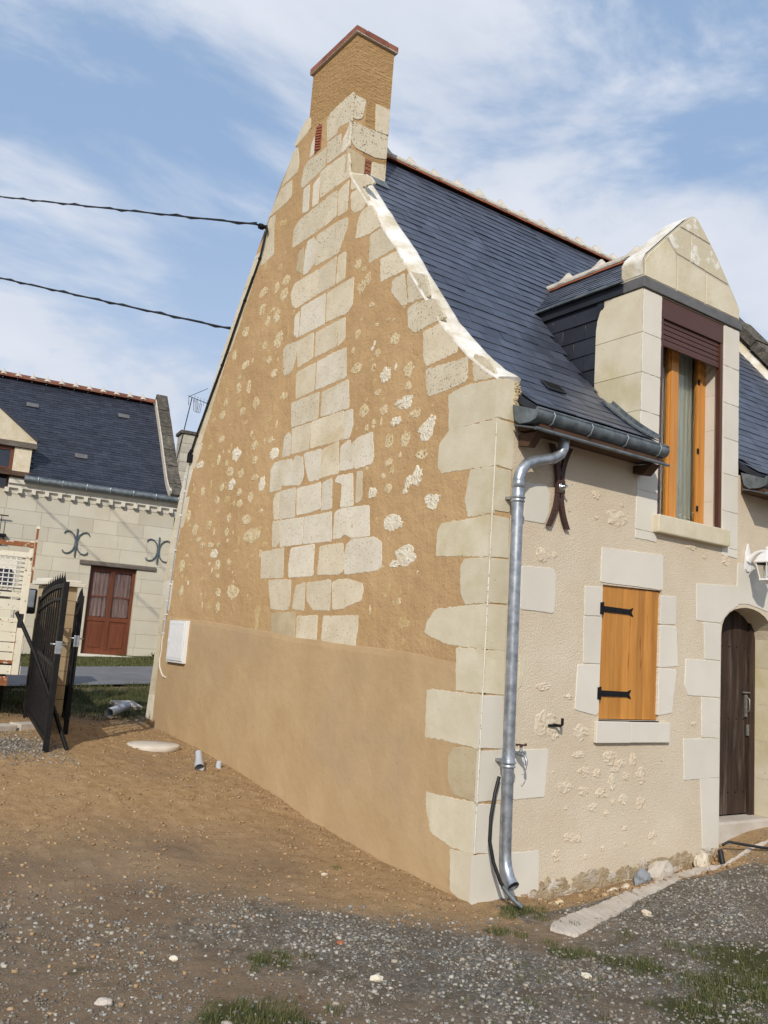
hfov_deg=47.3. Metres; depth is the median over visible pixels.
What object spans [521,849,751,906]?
trench rubble
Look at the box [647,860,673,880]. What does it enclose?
loose stone
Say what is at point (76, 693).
rough grass
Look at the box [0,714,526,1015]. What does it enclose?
earth clods
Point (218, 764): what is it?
pipe stub
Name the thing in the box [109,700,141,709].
grey slab
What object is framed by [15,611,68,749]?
leaning bar
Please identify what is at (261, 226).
cable bracket
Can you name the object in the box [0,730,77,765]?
gravel
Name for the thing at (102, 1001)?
pebble
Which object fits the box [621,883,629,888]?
loose stone
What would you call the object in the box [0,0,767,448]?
sky
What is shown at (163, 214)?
overhead cable
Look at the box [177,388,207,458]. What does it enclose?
television aerial
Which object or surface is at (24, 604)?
flatbed truck
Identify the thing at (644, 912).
pebble
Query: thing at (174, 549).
grey conduit
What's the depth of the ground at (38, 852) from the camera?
5.38 m
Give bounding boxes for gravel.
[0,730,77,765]
[0,831,767,1023]
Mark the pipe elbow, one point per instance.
(199, 764)
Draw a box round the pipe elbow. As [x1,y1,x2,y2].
[194,750,204,770]
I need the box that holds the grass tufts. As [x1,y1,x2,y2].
[187,863,767,1023]
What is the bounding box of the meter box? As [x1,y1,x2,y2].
[166,620,189,663]
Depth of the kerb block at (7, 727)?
8.92 m
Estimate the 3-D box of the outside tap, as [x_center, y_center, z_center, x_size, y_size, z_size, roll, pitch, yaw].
[0.933,1.702,6.048,0.103,0.206,0.129,4,-9,1]
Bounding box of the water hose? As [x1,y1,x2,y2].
[488,776,522,908]
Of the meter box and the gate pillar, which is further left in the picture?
the gate pillar
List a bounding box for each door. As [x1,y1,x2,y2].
[80,566,135,654]
[166,622,184,660]
[719,610,754,815]
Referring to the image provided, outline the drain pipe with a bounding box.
[104,701,130,716]
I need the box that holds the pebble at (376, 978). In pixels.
[369,974,383,981]
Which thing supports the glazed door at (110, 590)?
in the neighbour house at (90, 484)
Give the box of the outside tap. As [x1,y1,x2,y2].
[515,743,527,774]
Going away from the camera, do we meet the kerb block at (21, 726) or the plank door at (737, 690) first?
the plank door at (737, 690)
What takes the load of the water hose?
attached to the stone cottage
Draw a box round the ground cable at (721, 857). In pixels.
[717,840,767,864]
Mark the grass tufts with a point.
(746, 982)
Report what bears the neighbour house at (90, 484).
on the ground at (38, 852)
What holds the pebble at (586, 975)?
on the ground at (38, 852)
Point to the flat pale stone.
(158, 746)
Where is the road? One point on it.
(93, 675)
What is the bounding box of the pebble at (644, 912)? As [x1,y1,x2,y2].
[641,909,651,916]
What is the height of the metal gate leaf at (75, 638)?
1.539 m
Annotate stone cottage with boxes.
[145,25,767,904]
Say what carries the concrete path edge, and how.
on the ground at (38, 852)
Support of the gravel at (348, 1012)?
on the ground at (38, 852)
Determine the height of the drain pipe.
0.160 m
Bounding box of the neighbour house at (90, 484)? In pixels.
[0,367,181,656]
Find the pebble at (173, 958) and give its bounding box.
[169,955,177,961]
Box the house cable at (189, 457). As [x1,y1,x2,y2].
[187,232,266,462]
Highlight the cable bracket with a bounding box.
[256,223,268,232]
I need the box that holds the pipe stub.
[216,761,221,768]
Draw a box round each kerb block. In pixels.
[0,723,16,730]
[9,721,34,730]
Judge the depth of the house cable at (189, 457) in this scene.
10.41 m
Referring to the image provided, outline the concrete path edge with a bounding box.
[550,840,767,937]
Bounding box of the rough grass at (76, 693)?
[0,681,149,721]
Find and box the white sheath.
[159,634,165,677]
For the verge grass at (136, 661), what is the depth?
19.47 m
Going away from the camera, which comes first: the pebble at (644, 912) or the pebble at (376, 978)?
the pebble at (376, 978)
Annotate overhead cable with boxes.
[0,196,256,224]
[0,277,230,329]
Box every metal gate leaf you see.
[23,572,69,751]
[61,588,84,734]
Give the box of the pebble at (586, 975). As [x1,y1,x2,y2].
[581,972,591,978]
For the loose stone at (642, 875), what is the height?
0.127 m
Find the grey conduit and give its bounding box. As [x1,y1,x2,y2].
[162,464,188,633]
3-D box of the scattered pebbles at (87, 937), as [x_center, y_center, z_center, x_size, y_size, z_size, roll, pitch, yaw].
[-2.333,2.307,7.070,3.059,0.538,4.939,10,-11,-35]
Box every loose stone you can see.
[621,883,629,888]
[633,868,650,885]
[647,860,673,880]
[693,852,709,866]
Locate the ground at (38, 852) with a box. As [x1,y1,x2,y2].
[0,654,767,1023]
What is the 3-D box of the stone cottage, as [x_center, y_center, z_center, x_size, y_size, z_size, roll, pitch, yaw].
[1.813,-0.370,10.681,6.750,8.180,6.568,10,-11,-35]
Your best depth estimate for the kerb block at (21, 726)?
9.09 m
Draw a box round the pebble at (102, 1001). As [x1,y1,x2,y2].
[94,997,112,1005]
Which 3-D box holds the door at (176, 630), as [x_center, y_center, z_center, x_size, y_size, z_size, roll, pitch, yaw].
[-2.448,1.517,10.275,0.015,0.440,0.450,10,-11,-35]
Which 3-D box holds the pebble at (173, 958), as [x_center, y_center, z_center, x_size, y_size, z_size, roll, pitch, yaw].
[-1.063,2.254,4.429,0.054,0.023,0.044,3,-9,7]
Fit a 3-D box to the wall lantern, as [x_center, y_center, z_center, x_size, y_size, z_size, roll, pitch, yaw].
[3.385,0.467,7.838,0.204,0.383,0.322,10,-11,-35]
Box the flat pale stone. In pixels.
[127,741,179,752]
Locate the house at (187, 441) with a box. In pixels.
[173,430,195,526]
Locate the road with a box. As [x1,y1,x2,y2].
[6,666,152,685]
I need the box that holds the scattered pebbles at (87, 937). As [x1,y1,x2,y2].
[3,732,376,942]
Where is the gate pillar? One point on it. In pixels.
(74, 586)
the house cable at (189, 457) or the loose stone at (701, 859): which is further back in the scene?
the house cable at (189, 457)
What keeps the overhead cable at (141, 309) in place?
attached to the stone cottage
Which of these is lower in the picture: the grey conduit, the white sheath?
the white sheath
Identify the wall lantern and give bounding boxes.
[744,544,767,585]
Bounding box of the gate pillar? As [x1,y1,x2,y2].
[23,578,85,715]
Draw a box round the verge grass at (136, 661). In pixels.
[20,653,153,666]
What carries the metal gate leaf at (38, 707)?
on the ground at (38, 852)
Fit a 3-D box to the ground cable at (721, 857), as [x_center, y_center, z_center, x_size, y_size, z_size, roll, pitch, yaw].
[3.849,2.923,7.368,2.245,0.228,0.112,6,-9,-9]
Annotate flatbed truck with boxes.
[0,526,39,706]

